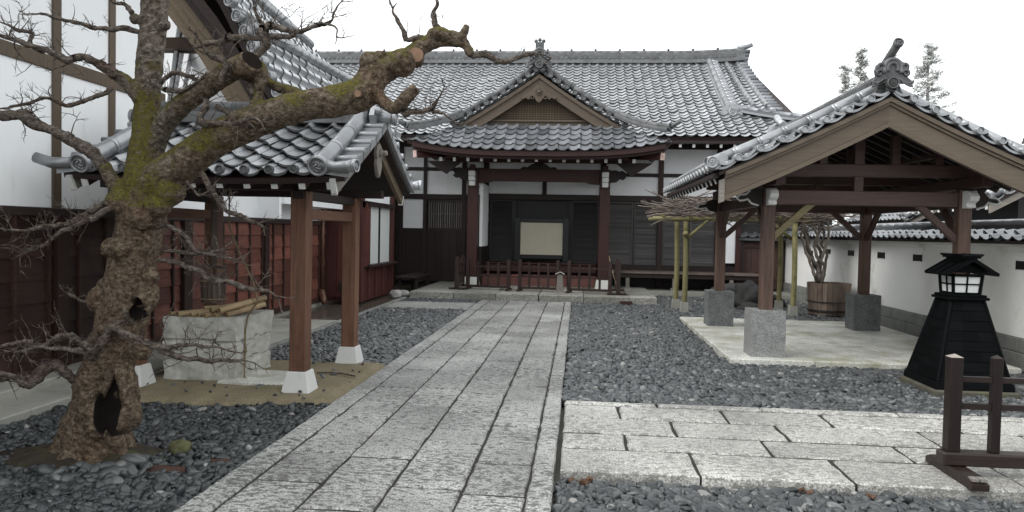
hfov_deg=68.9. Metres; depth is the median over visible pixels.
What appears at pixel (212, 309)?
bamboo pole
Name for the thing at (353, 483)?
path
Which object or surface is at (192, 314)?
bamboo pole
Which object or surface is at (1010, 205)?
tiled house
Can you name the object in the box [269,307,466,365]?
pebbles
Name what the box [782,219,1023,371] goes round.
boundary wall
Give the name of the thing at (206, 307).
bamboo pole
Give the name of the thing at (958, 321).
floor lantern
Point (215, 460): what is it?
soil
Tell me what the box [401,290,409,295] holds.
pale rock
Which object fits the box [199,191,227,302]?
well bucket
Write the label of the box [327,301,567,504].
ground
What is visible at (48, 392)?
kerb
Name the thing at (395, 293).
pale rock
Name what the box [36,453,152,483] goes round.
pebbles
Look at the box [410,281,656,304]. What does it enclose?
entrance step
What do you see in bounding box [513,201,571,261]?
entrance doorway
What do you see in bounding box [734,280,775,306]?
dark rock
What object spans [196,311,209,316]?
bamboo pole
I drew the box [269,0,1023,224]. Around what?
sky
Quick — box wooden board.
[620,301,632,304]
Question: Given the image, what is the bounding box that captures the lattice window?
[427,199,467,230]
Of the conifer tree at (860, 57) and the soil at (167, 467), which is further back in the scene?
the conifer tree at (860, 57)
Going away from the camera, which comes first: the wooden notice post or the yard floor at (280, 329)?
the yard floor at (280, 329)
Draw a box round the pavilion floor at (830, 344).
[680,317,1021,373]
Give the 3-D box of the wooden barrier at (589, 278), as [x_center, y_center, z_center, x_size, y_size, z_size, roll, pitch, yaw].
[1.877,0.511,18.078,1.081,0.794,0.400,2,2,15]
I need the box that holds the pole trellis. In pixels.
[648,214,812,316]
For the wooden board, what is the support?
on the gravel bed
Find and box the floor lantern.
[899,253,1020,398]
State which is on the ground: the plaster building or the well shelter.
the plaster building
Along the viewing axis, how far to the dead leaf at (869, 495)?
4.75 m
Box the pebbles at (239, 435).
[0,401,329,511]
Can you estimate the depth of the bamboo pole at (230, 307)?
7.89 m
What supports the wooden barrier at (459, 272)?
on the entrance step
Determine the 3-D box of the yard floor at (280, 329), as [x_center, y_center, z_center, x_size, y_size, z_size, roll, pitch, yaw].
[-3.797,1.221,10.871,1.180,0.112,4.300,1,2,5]
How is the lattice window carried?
in the temple hall
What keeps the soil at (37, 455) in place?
on the gravel bed
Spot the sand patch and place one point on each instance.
(336, 387)
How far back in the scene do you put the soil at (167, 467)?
4.98 m
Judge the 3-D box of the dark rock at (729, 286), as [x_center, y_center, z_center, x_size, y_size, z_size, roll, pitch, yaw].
[5.231,0.913,17.877,1.069,0.540,0.593,1,2,5]
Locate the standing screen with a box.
[512,217,568,262]
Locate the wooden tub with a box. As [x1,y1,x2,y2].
[807,281,851,317]
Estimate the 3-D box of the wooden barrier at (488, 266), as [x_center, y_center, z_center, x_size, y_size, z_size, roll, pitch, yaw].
[-0.594,0.449,18.623,1.136,0.784,0.400,2,2,13]
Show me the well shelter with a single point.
(346, 161)
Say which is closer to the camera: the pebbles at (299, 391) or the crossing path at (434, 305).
the pebbles at (299, 391)
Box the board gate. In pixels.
[739,232,785,290]
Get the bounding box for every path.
[174,300,570,511]
[385,301,474,309]
[560,401,1023,502]
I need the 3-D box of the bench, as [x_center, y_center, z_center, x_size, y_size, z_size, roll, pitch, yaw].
[-2.535,0.701,19.331,0.540,0.440,1.800,1,2,5]
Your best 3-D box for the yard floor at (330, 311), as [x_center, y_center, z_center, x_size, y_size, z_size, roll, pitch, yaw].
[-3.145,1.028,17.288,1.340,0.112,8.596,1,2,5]
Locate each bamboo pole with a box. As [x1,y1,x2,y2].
[176,309,208,316]
[189,310,208,316]
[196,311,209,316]
[203,304,252,308]
[203,310,253,317]
[209,301,262,312]
[212,305,249,317]
[217,295,266,313]
[225,301,265,316]
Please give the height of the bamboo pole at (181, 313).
0.071 m
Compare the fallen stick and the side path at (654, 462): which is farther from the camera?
the fallen stick
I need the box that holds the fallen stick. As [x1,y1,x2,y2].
[317,372,355,376]
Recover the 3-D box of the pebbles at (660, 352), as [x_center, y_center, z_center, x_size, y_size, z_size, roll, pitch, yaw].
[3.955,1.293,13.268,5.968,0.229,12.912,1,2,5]
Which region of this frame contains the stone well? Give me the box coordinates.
[161,308,272,379]
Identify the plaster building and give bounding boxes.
[0,0,402,381]
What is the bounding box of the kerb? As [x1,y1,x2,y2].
[0,359,164,424]
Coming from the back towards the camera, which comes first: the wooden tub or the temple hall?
the temple hall
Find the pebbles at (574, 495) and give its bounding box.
[551,477,1023,511]
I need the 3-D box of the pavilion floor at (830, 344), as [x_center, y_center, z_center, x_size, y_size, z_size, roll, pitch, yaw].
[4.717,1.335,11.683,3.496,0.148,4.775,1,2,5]
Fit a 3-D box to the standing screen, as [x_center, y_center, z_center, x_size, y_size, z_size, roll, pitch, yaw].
[0.828,-0.445,20.955,1.620,1.259,0.300,1,2,5]
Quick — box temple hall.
[315,38,831,291]
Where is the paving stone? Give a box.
[217,370,286,384]
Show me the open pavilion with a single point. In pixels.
(880, 143)
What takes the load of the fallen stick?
on the sand patch
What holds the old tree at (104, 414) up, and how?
on the gravel bed
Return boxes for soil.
[1,443,166,468]
[139,465,185,472]
[211,458,230,461]
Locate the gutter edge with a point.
(286, 341)
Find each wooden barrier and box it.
[448,255,465,289]
[464,258,511,290]
[516,259,559,290]
[566,260,612,294]
[610,259,626,294]
[925,354,1023,491]
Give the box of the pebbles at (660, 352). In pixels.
[561,295,1023,417]
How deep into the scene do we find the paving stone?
7.68 m
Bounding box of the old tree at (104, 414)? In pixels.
[0,0,552,464]
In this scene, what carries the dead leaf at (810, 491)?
on the gravel bed
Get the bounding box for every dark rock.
[710,283,735,292]
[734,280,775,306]
[736,302,757,309]
[773,294,786,307]
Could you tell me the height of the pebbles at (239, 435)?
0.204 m
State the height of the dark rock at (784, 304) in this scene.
0.404 m
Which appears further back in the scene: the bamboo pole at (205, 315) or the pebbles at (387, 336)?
the pebbles at (387, 336)
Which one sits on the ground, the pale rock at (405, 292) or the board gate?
the board gate
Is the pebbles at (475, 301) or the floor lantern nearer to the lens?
the floor lantern
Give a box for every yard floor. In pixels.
[148,318,336,359]
[277,285,425,319]
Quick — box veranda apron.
[645,288,797,300]
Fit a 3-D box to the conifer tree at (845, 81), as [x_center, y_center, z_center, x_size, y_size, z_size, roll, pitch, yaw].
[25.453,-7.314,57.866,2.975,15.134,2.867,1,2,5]
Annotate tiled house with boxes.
[845,210,943,223]
[912,138,1023,219]
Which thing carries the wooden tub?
on the gravel bed
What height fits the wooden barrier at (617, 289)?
0.814 m
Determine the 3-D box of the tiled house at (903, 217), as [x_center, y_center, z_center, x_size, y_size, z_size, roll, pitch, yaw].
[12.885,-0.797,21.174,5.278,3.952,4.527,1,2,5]
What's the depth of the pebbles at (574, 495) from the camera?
4.65 m
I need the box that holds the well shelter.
[31,101,420,393]
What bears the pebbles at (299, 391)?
on the sand patch
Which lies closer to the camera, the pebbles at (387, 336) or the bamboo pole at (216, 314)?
the bamboo pole at (216, 314)
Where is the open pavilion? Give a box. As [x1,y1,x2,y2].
[663,38,1023,357]
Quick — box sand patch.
[139,360,384,405]
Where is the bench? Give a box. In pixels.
[396,273,430,289]
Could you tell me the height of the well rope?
1.991 m
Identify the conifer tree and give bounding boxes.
[835,64,853,224]
[851,47,871,214]
[910,41,960,113]
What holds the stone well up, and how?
on the sand patch
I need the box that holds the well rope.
[228,190,258,377]
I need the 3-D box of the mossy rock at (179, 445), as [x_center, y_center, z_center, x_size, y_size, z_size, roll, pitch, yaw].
[-2.385,1.383,5.354,0.175,0.140,0.135,1,2,5]
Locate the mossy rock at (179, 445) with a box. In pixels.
[168,439,191,454]
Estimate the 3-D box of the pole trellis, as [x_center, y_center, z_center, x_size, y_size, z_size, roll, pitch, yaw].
[4.603,0.179,16.050,3.251,2.118,1.436,1,2,5]
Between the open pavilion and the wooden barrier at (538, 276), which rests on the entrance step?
the wooden barrier at (538, 276)
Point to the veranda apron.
(690, 292)
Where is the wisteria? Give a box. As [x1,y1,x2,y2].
[638,189,859,282]
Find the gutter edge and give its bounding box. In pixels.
[268,297,406,350]
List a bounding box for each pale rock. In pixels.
[389,290,401,297]
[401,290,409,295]
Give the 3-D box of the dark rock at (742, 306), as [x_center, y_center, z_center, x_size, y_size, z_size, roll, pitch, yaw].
[5.302,1.144,16.479,0.698,0.268,0.364,1,2,5]
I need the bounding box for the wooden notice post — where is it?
[554,272,564,293]
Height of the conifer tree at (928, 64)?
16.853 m
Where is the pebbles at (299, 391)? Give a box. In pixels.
[146,360,363,398]
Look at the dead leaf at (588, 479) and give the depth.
4.91 m
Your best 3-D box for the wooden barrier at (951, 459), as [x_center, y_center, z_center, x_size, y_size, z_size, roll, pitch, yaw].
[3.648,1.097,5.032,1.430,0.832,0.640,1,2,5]
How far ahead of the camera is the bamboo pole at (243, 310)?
7.91 m
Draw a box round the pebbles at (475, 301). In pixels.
[401,297,480,303]
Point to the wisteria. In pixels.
(687, 205)
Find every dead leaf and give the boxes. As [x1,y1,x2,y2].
[568,476,593,484]
[799,487,812,494]
[867,492,875,498]

